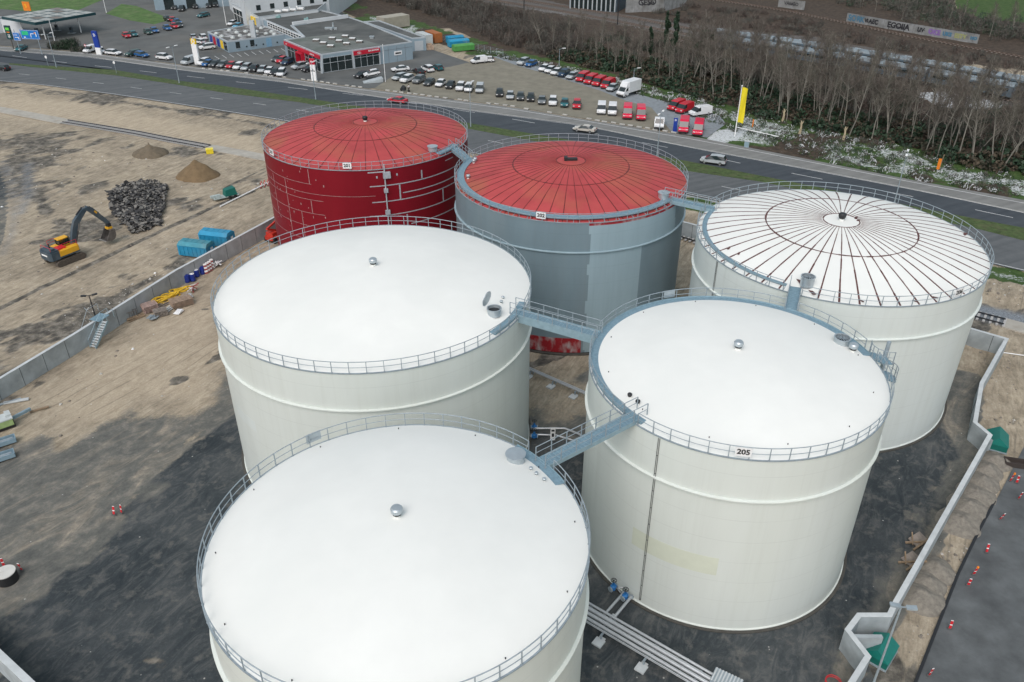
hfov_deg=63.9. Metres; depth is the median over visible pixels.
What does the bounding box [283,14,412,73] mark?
red showroom
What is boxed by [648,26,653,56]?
ivy tree
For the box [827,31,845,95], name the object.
bare tree
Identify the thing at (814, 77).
bare tree
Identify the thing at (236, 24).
parked car
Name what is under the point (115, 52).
parked car
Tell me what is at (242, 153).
track slab
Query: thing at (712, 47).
bare tree
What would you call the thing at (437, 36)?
shipping container
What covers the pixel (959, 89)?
bare tree
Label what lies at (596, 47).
bare tree
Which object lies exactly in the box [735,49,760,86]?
bare tree
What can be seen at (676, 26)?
ivy tree
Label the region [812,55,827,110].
bare tree
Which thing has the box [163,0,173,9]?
door
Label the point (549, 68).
parked car
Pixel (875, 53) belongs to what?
bare tree
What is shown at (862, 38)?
railway scrub
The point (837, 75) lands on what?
bare tree
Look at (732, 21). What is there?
bare tree
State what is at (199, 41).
parked car
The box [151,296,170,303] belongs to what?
hose coil
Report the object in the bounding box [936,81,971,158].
bare tree
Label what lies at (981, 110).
bare tree
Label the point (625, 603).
branch pipe
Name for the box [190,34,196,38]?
parked car
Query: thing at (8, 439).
steel tray
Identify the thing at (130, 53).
parked car
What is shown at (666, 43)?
bare tree
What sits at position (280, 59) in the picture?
parked car
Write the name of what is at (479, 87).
parked van
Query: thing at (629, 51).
bare tree
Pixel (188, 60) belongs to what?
parked van
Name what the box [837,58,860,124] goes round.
bare tree
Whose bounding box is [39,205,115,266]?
excavator
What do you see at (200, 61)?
parked car
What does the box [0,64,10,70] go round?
parked car
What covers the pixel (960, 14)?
bare tree
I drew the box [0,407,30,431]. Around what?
machine frame
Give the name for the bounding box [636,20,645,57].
bare tree
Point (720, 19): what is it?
bare tree
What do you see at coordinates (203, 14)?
parked car
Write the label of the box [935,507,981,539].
gravel heap
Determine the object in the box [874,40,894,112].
bare tree
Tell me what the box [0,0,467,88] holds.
forecourt
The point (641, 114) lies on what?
parked van
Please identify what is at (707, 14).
bare tree
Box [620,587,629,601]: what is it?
valve
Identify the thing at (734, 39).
bare tree
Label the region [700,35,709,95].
bare tree
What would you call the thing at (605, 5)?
railway shed
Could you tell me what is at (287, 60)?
parked car
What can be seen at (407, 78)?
parked car
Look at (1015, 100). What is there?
bare tree
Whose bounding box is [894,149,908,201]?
street lamp
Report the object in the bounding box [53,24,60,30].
fuel pump
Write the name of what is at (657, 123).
flatbed truck
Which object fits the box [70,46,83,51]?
dark bush
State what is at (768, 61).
bare tree
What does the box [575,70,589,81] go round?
parked van
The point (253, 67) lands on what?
parked car
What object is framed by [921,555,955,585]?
gravel heap
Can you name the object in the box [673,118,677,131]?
pylon sign
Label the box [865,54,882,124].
bare tree
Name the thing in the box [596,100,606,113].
parked van
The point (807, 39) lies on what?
bare tree
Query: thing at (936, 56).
bare tree
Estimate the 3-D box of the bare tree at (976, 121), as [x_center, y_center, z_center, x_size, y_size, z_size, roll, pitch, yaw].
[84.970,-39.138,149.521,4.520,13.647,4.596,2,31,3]
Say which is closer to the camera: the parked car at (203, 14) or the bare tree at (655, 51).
the bare tree at (655, 51)
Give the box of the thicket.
[834,0,1023,41]
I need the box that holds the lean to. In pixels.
[426,43,433,49]
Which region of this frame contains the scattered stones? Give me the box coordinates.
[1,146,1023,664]
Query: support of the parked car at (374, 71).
on the display ramp
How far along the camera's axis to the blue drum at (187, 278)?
110.29 m
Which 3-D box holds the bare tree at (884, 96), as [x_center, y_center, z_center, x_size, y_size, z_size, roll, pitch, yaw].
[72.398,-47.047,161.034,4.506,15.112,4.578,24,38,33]
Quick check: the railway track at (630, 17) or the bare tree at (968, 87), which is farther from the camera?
the railway track at (630, 17)
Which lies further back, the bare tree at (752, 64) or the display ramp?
the display ramp
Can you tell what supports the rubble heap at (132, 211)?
on the ground at (96, 592)
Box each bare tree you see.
[528,7,545,41]
[550,19,558,49]
[565,15,572,36]
[573,25,582,49]
[577,10,587,42]
[590,27,600,45]
[593,27,600,54]
[598,11,608,43]
[600,19,607,44]
[604,25,611,56]
[609,38,620,62]
[610,35,622,71]
[621,23,627,57]
[624,36,635,66]
[631,33,642,61]
[634,29,644,64]
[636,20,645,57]
[636,48,644,69]
[645,31,652,50]
[653,38,658,63]
[654,19,664,56]
[658,29,671,62]
[666,43,673,77]
[670,52,674,78]
[671,42,676,65]
[676,26,682,65]
[676,37,688,71]
[678,50,689,84]
[682,25,693,72]
[683,19,708,68]
[684,29,689,64]
[686,27,710,65]
[689,19,712,71]
[690,17,696,61]
[692,35,716,76]
[695,24,709,79]
[696,8,728,67]
[697,12,726,75]
[698,30,727,98]
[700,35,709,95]
[705,14,721,74]
[710,22,725,84]
[710,24,734,83]
[716,12,737,69]
[718,37,730,94]
[720,28,735,72]
[721,23,741,86]
[729,17,740,74]
[729,32,751,89]
[730,17,748,78]
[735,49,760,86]
[736,11,742,71]
[737,45,757,79]
[739,31,754,86]
[742,53,760,87]
[746,17,770,80]
[747,31,775,95]
[747,50,762,85]
[748,10,767,69]
[752,32,773,85]
[754,42,770,86]
[754,45,779,80]
[760,29,774,95]
[762,41,790,99]
[762,43,774,84]
[769,33,783,73]
[769,61,779,100]
[771,45,795,98]
[772,38,792,115]
[776,30,782,72]
[777,39,793,109]
[779,59,801,120]
[782,37,789,97]
[783,35,803,93]
[787,48,797,104]
[792,36,824,100]
[792,59,806,108]
[793,25,814,75]
[798,48,818,108]
[799,45,810,94]
[807,56,825,110]
[807,58,814,95]
[808,28,829,84]
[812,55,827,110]
[814,29,840,95]
[816,79,834,122]
[821,34,834,102]
[823,34,849,101]
[826,39,845,97]
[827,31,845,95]
[827,46,854,111]
[827,72,841,117]
[829,61,844,120]
[833,49,849,107]
[834,46,862,115]
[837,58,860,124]
[844,41,873,111]
[848,58,867,117]
[849,55,879,135]
[853,67,868,113]
[860,35,894,90]
[861,34,886,81]
[861,41,879,103]
[864,55,904,116]
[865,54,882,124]
[868,70,891,135]
[871,59,908,134]
[871,64,896,137]
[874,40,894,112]
[886,77,916,129]
[891,47,905,109]
[894,45,922,102]
[896,53,944,119]
[900,71,918,127]
[901,47,928,110]
[905,51,934,125]
[907,55,927,115]
[909,57,929,113]
[911,76,928,136]
[918,49,946,118]
[922,82,953,146]
[926,62,956,138]
[926,74,959,149]
[927,54,952,114]
[927,57,948,138]
[932,50,944,108]
[936,71,962,127]
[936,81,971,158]
[943,50,969,116]
[943,59,964,119]
[943,76,973,145]
[948,74,982,139]
[948,76,970,144]
[951,58,982,136]
[951,72,984,147]
[954,55,999,127]
[957,71,989,159]
[958,6,964,25]
[959,68,974,125]
[964,86,990,162]
[968,71,989,152]
[973,53,999,113]
[973,57,1020,134]
[973,64,1001,131]
[979,100,1023,151]
[980,77,1000,136]
[984,79,1014,122]
[988,1,999,36]
[989,84,1007,159]
[995,81,1023,139]
[996,86,1019,131]
[998,104,1018,162]
[1000,101,1020,150]
[1003,86,1020,140]
[1004,86,1023,135]
[1004,114,1023,166]
[1009,55,1023,126]
[1011,0,1021,31]
[1014,108,1023,156]
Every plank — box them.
[3,397,28,403]
[30,405,48,412]
[127,313,145,321]
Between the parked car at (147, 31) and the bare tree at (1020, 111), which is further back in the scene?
the parked car at (147, 31)
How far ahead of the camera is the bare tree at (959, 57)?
166.55 m
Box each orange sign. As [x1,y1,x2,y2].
[22,1,31,11]
[936,154,944,170]
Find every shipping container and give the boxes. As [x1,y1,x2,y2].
[376,13,409,26]
[415,31,432,43]
[425,29,442,42]
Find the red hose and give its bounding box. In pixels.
[825,674,841,681]
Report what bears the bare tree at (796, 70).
on the ground at (96, 592)
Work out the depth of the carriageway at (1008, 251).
183.26 m
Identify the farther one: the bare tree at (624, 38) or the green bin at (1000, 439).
the bare tree at (624, 38)
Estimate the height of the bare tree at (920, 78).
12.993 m
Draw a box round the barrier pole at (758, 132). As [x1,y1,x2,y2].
[738,127,778,136]
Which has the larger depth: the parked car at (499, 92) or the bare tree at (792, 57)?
the parked car at (499, 92)
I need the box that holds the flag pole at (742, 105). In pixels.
[734,85,747,135]
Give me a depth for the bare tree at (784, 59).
179.44 m
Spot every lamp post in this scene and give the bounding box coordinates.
[80,293,96,315]
[873,602,917,681]
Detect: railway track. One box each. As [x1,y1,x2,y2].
[60,119,210,148]
[487,0,686,34]
[518,0,693,29]
[668,37,1021,102]
[681,236,1006,326]
[713,0,1023,57]
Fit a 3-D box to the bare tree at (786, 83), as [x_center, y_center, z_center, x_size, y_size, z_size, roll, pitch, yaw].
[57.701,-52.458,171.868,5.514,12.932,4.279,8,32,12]
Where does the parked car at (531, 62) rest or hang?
on the chippings strip
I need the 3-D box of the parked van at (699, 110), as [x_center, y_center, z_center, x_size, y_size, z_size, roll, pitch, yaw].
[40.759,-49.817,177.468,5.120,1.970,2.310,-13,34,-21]
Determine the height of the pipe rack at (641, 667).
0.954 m
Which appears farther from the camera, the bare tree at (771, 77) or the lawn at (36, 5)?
the lawn at (36, 5)
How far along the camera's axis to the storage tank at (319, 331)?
68.20 m
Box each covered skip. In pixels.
[177,238,214,256]
[198,227,234,245]
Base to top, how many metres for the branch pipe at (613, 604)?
0.270 m
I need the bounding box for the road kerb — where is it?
[2,50,1023,212]
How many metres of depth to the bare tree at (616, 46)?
206.07 m
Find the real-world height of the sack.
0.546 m
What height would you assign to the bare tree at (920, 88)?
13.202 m
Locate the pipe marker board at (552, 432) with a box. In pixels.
[550,428,555,440]
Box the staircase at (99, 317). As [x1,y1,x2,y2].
[81,304,114,348]
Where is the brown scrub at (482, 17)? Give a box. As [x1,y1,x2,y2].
[382,0,595,58]
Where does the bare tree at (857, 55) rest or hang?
on the ground at (96, 592)
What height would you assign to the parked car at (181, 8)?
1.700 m
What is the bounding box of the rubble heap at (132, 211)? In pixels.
[104,178,168,232]
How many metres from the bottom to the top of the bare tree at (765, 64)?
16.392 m
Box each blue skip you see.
[446,34,463,41]
[447,38,468,47]
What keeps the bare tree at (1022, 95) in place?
on the ground at (96, 592)
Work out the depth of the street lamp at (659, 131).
152.33 m
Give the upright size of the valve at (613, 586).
1.090 m
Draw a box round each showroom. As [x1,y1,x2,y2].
[207,20,284,52]
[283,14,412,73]
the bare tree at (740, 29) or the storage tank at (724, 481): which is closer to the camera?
the storage tank at (724, 481)
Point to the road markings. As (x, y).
(526, 121)
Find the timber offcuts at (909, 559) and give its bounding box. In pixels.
[898,551,926,570]
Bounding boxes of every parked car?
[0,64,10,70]
[14,44,27,50]
[104,48,121,55]
[121,31,130,37]
[124,49,139,56]
[129,30,138,36]
[134,50,149,57]
[143,28,152,34]
[150,26,158,32]
[155,52,172,60]
[162,24,171,30]
[163,15,169,20]
[170,22,178,28]
[175,21,182,26]
[178,5,185,10]
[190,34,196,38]
[196,11,209,17]
[196,38,205,44]
[196,57,210,65]
[198,33,207,39]
[198,42,215,49]
[200,59,212,66]
[208,59,220,66]
[216,60,228,67]
[225,61,235,68]
[227,20,237,25]
[232,22,242,26]
[232,61,244,69]
[240,62,251,70]
[249,64,259,71]
[257,65,266,72]
[264,66,272,73]
[270,67,278,74]
[271,54,281,61]
[275,55,286,62]
[276,67,286,76]
[280,57,294,64]
[291,61,308,69]
[301,64,316,71]
[353,70,366,78]
[363,68,380,76]
[387,96,407,103]
[391,65,409,71]
[391,72,406,80]
[399,73,414,82]
[411,67,424,73]
[412,74,425,83]
[421,64,434,72]
[423,77,435,85]
[433,64,443,70]
[435,78,445,86]
[445,80,455,88]
[455,81,465,90]
[464,82,473,91]
[487,56,493,62]
[495,88,503,96]
[506,90,514,99]
[516,91,524,100]
[517,56,529,65]
[524,59,537,66]
[526,92,534,101]
[538,63,549,70]
[538,95,546,103]
[544,65,555,72]
[548,95,557,105]
[550,67,561,75]
[557,68,570,76]
[560,97,568,106]
[566,71,577,79]
[572,98,581,108]
[573,124,596,133]
[606,83,618,91]
[700,154,726,165]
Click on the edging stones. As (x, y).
(465, 100)
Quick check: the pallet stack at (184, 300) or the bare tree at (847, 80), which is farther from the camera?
the bare tree at (847, 80)
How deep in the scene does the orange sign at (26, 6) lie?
272.02 m
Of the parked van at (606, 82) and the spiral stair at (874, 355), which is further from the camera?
the parked van at (606, 82)
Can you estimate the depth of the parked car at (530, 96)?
186.78 m
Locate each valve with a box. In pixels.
[531,419,537,428]
[531,428,537,437]
[608,578,618,591]
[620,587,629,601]
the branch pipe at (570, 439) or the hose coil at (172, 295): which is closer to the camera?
the branch pipe at (570, 439)
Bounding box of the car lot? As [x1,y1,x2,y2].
[374,57,670,131]
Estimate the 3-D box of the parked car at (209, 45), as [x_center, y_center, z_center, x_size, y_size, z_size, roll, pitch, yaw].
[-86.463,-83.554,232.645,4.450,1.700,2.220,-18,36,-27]
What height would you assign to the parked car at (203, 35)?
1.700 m
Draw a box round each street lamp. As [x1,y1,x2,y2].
[166,45,179,82]
[306,60,316,98]
[465,80,473,126]
[656,110,664,155]
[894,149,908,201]
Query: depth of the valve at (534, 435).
81.20 m
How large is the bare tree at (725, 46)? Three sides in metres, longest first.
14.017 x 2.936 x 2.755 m
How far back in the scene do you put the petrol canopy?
246.78 m
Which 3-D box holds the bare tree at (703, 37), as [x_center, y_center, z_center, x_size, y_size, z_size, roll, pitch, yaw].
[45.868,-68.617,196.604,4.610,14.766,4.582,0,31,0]
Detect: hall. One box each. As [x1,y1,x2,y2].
[154,0,228,9]
[231,3,326,26]
[263,10,348,38]
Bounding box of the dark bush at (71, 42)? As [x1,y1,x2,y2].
[59,36,79,49]
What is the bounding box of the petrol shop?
[0,16,22,32]
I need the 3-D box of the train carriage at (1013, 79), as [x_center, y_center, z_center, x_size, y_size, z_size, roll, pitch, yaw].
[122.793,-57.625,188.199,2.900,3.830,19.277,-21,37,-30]
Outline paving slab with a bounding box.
[173,309,183,314]
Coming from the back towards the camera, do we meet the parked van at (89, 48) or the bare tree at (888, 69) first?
the parked van at (89, 48)
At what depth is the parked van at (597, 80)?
198.15 m
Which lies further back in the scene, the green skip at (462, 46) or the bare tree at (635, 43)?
the green skip at (462, 46)
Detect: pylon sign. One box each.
[3,25,13,48]
[91,31,101,54]
[190,38,199,63]
[309,58,316,80]
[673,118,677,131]
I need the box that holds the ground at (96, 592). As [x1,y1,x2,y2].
[0,0,1023,681]
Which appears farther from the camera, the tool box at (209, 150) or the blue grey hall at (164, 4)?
the blue grey hall at (164, 4)
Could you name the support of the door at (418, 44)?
in the grey shed at (418, 42)
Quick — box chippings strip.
[493,56,724,137]
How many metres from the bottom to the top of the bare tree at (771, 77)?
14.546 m
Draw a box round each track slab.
[0,107,70,123]
[203,145,264,160]
[1002,318,1023,333]
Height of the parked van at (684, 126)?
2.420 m
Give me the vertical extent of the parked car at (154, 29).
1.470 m
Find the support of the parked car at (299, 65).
on the forecourt
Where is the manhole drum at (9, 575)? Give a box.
[0,565,18,587]
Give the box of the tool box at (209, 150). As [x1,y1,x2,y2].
[205,147,213,153]
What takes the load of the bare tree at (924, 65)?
on the ground at (96, 592)
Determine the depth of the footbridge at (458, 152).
104.76 m
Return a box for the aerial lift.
[264,221,277,243]
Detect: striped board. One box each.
[187,283,198,291]
[203,263,207,273]
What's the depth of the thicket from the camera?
266.88 m
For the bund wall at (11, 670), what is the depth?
56.55 m
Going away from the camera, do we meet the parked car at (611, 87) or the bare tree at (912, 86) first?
the bare tree at (912, 86)
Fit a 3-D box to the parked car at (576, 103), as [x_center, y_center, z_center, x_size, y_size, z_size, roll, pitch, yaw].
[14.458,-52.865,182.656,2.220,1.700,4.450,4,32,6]
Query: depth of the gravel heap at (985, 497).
74.43 m
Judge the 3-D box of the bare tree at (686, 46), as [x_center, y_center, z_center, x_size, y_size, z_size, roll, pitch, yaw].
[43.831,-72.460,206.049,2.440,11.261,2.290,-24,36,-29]
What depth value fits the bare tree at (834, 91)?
168.41 m
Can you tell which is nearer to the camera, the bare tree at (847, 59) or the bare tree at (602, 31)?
the bare tree at (847, 59)
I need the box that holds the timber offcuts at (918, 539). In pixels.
[905,532,927,550]
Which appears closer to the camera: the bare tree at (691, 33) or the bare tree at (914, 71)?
the bare tree at (914, 71)
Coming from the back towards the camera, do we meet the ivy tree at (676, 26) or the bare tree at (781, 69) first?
the ivy tree at (676, 26)
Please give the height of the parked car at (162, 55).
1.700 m
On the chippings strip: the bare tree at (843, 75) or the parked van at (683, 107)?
the parked van at (683, 107)
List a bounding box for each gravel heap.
[900,582,945,616]
[914,569,946,595]
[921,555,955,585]
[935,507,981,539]
[946,492,988,520]
[956,481,996,507]
[967,460,1003,481]
[970,471,999,493]
[982,451,1012,472]
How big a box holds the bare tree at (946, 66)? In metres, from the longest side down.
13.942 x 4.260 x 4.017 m
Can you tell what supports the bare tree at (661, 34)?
on the ground at (96, 592)
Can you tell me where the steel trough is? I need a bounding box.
[1004,456,1023,468]
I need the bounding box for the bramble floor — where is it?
[586,29,1023,152]
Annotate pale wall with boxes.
[625,0,686,12]
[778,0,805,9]
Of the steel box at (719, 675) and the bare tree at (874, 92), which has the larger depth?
the bare tree at (874, 92)
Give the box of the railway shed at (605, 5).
[569,0,625,11]
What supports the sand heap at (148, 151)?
on the ground at (96, 592)
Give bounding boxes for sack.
[146,314,158,319]
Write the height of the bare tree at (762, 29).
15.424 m
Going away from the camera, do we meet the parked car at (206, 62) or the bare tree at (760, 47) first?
the bare tree at (760, 47)
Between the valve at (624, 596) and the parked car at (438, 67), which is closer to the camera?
the valve at (624, 596)
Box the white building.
[229,0,356,24]
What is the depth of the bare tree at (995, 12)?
247.29 m
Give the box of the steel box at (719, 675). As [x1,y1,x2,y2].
[710,667,743,681]
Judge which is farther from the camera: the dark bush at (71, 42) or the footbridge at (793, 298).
the dark bush at (71, 42)
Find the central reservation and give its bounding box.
[9,63,1023,239]
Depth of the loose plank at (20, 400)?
87.05 m
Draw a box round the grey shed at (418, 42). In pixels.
[364,20,425,50]
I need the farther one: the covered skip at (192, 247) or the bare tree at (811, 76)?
the bare tree at (811, 76)
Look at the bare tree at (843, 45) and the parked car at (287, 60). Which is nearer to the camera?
the bare tree at (843, 45)
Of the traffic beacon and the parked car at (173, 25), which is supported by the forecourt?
the parked car at (173, 25)
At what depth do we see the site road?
63.63 m
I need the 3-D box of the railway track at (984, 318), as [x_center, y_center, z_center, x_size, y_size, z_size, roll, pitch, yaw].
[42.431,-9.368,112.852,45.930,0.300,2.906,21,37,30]
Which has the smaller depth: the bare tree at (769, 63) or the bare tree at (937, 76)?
the bare tree at (937, 76)
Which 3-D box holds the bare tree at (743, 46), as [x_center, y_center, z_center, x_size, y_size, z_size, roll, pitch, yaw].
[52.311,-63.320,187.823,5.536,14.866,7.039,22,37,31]
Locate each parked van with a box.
[83,44,95,52]
[181,54,193,64]
[470,55,487,63]
[475,82,483,92]
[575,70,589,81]
[583,72,597,84]
[592,74,606,86]
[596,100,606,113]
[600,76,615,88]
[607,101,617,114]
[622,102,632,118]
[636,103,646,119]
[667,97,685,110]
[675,100,694,113]
[678,115,689,132]
[688,104,712,116]
[692,117,704,135]
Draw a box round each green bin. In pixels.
[866,632,899,672]
[987,426,1008,454]
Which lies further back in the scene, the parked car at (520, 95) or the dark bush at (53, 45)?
the dark bush at (53, 45)
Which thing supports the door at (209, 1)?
in the blue grey hall at (164, 4)
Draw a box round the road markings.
[4,47,1022,269]
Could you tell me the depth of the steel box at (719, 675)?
57.24 m
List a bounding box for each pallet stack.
[140,300,158,313]
[152,306,167,316]
[168,293,193,309]
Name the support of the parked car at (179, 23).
on the forecourt
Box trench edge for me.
[914,501,995,681]
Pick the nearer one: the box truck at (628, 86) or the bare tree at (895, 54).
the bare tree at (895, 54)
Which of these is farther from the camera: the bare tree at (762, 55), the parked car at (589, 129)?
the bare tree at (762, 55)
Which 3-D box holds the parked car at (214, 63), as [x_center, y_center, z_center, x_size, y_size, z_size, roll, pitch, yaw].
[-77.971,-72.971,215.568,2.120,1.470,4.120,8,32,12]
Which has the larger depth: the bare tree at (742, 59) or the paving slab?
the bare tree at (742, 59)
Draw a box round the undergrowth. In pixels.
[546,39,1023,174]
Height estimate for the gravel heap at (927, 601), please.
1.070 m
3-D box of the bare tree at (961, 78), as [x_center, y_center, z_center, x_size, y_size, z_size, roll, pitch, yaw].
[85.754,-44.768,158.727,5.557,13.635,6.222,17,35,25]
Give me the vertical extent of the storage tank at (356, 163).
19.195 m
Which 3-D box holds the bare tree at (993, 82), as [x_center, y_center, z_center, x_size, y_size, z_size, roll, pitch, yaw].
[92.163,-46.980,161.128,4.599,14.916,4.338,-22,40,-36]
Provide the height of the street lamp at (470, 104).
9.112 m
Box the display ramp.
[363,76,382,83]
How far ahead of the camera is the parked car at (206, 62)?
214.92 m
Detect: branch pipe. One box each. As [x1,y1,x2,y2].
[532,427,580,435]
[538,434,573,440]
[603,590,623,615]
[603,594,633,626]
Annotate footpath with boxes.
[0,46,1023,211]
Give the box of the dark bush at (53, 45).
[46,40,63,49]
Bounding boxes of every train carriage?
[715,36,779,55]
[717,28,775,41]
[774,37,845,51]
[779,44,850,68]
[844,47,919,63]
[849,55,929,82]
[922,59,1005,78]
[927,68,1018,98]
[1003,73,1023,90]
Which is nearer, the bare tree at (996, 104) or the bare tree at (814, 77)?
the bare tree at (996, 104)
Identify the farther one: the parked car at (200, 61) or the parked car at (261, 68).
the parked car at (200, 61)
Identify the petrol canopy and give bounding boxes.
[2,7,95,38]
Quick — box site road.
[918,448,1023,681]
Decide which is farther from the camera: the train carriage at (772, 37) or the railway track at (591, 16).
the railway track at (591, 16)
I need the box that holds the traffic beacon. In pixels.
[947,620,953,629]
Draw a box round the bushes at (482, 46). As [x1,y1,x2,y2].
[443,35,502,53]
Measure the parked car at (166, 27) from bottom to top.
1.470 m
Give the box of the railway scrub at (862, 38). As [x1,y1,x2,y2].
[651,0,1023,69]
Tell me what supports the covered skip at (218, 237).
on the ground at (96, 592)
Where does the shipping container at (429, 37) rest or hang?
on the ground at (96, 592)
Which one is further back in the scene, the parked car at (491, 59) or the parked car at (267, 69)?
the parked car at (491, 59)
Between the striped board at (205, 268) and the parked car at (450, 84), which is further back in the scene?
the parked car at (450, 84)
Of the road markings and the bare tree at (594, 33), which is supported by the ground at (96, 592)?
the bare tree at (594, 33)
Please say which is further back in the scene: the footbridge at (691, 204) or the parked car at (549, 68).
the parked car at (549, 68)
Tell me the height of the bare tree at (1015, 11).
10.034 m
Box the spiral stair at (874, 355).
[869,340,898,382]
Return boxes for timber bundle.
[154,300,168,307]
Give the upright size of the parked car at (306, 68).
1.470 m
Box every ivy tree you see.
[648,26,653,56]
[664,10,671,49]
[670,11,679,51]
[693,30,713,77]
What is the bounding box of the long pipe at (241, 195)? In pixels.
[220,183,266,206]
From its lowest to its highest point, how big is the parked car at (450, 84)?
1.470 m
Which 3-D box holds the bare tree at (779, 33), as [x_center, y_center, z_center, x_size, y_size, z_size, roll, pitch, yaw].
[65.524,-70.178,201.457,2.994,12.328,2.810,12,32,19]
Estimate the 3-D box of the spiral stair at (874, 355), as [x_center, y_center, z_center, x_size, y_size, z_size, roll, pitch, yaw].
[29.341,7.631,68.404,2.541,17.700,2.300,-15,35,-23]
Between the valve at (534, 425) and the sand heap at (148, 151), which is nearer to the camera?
the valve at (534, 425)
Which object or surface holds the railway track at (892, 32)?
on the ground at (96, 592)
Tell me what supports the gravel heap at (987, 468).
on the ground at (96, 592)
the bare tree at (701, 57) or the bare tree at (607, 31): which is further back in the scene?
the bare tree at (607, 31)
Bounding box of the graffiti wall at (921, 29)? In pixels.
[846,13,979,43]
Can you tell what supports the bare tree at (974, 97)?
on the ground at (96, 592)
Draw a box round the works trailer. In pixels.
[210,185,238,199]
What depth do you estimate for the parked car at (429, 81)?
198.60 m
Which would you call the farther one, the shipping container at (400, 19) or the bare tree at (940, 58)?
the shipping container at (400, 19)
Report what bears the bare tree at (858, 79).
on the ground at (96, 592)
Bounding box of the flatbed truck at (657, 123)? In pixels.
[654,116,664,129]
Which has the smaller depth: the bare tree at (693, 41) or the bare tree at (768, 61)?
the bare tree at (768, 61)
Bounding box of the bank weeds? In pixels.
[475,48,1023,196]
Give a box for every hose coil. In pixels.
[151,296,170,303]
[160,292,180,298]
[169,285,189,292]
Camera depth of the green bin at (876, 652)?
59.25 m
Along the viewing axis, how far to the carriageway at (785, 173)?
167.82 m
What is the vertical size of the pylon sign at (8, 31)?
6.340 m
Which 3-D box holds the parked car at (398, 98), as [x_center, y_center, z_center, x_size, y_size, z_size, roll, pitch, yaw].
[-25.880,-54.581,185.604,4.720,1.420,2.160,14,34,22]
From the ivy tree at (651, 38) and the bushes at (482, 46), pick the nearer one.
the ivy tree at (651, 38)
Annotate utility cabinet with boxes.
[744,140,749,147]
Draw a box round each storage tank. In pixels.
[196,413,590,681]
[210,216,531,484]
[261,101,467,244]
[454,133,688,355]
[578,288,893,633]
[688,181,993,452]
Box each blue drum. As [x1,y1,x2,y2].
[184,274,189,282]
[189,273,195,280]
[194,269,199,276]
[199,266,204,274]
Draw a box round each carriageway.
[0,50,1023,227]
[0,64,1023,270]
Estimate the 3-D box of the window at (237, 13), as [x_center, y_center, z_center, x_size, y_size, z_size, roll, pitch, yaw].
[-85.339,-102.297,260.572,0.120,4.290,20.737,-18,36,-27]
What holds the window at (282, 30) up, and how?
in the hall at (280, 24)
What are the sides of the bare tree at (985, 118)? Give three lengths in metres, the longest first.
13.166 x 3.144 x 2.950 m
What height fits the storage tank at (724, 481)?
18.925 m
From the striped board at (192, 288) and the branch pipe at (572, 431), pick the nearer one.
the branch pipe at (572, 431)
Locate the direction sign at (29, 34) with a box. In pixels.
[12,29,42,54]
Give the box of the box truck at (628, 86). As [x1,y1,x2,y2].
[616,77,641,97]
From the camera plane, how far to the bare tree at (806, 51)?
185.81 m
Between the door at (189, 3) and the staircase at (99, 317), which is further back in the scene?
the door at (189, 3)
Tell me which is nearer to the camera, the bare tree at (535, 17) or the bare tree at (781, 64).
the bare tree at (781, 64)
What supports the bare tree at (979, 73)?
on the ground at (96, 592)
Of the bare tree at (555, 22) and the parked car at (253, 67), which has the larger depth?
the bare tree at (555, 22)
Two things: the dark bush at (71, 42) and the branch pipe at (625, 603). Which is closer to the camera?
the branch pipe at (625, 603)
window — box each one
[233,7,243,24]
[267,22,301,37]
[287,46,320,71]
[323,54,352,72]
[354,52,379,67]
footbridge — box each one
[448,138,471,161]
[510,297,602,342]
[534,397,648,467]
[662,187,719,211]
[784,276,803,310]
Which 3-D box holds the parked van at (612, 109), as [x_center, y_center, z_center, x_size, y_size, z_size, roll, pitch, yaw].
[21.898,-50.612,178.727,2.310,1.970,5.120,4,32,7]
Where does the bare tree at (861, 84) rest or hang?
on the ground at (96, 592)
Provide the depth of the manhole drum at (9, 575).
65.66 m
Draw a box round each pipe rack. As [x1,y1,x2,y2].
[529,367,584,399]
[586,602,712,681]
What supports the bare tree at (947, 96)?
on the ground at (96, 592)
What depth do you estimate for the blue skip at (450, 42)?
235.34 m
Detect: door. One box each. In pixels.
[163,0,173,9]
[186,0,195,8]
[208,0,217,6]
[266,38,271,46]
[414,41,423,50]
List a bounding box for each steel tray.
[0,433,16,446]
[0,448,15,461]
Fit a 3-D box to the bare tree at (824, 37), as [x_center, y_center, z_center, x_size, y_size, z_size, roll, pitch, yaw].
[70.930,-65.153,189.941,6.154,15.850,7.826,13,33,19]
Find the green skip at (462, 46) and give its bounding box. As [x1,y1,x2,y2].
[452,42,474,51]
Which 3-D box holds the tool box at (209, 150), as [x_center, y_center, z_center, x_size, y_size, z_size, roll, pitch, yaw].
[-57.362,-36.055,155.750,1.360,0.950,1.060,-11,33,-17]
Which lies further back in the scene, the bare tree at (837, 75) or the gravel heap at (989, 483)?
the bare tree at (837, 75)
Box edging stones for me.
[202,67,676,132]
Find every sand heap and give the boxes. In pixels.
[132,143,168,158]
[176,160,220,182]
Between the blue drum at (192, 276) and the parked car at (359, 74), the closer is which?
the blue drum at (192, 276)
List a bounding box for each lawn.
[0,0,100,11]
[106,4,164,23]
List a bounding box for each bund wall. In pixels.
[0,217,696,400]
[0,649,34,681]
[839,328,1008,681]
[854,634,882,648]
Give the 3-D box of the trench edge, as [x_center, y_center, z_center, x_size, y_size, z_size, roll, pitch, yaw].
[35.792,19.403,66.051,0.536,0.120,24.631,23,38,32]

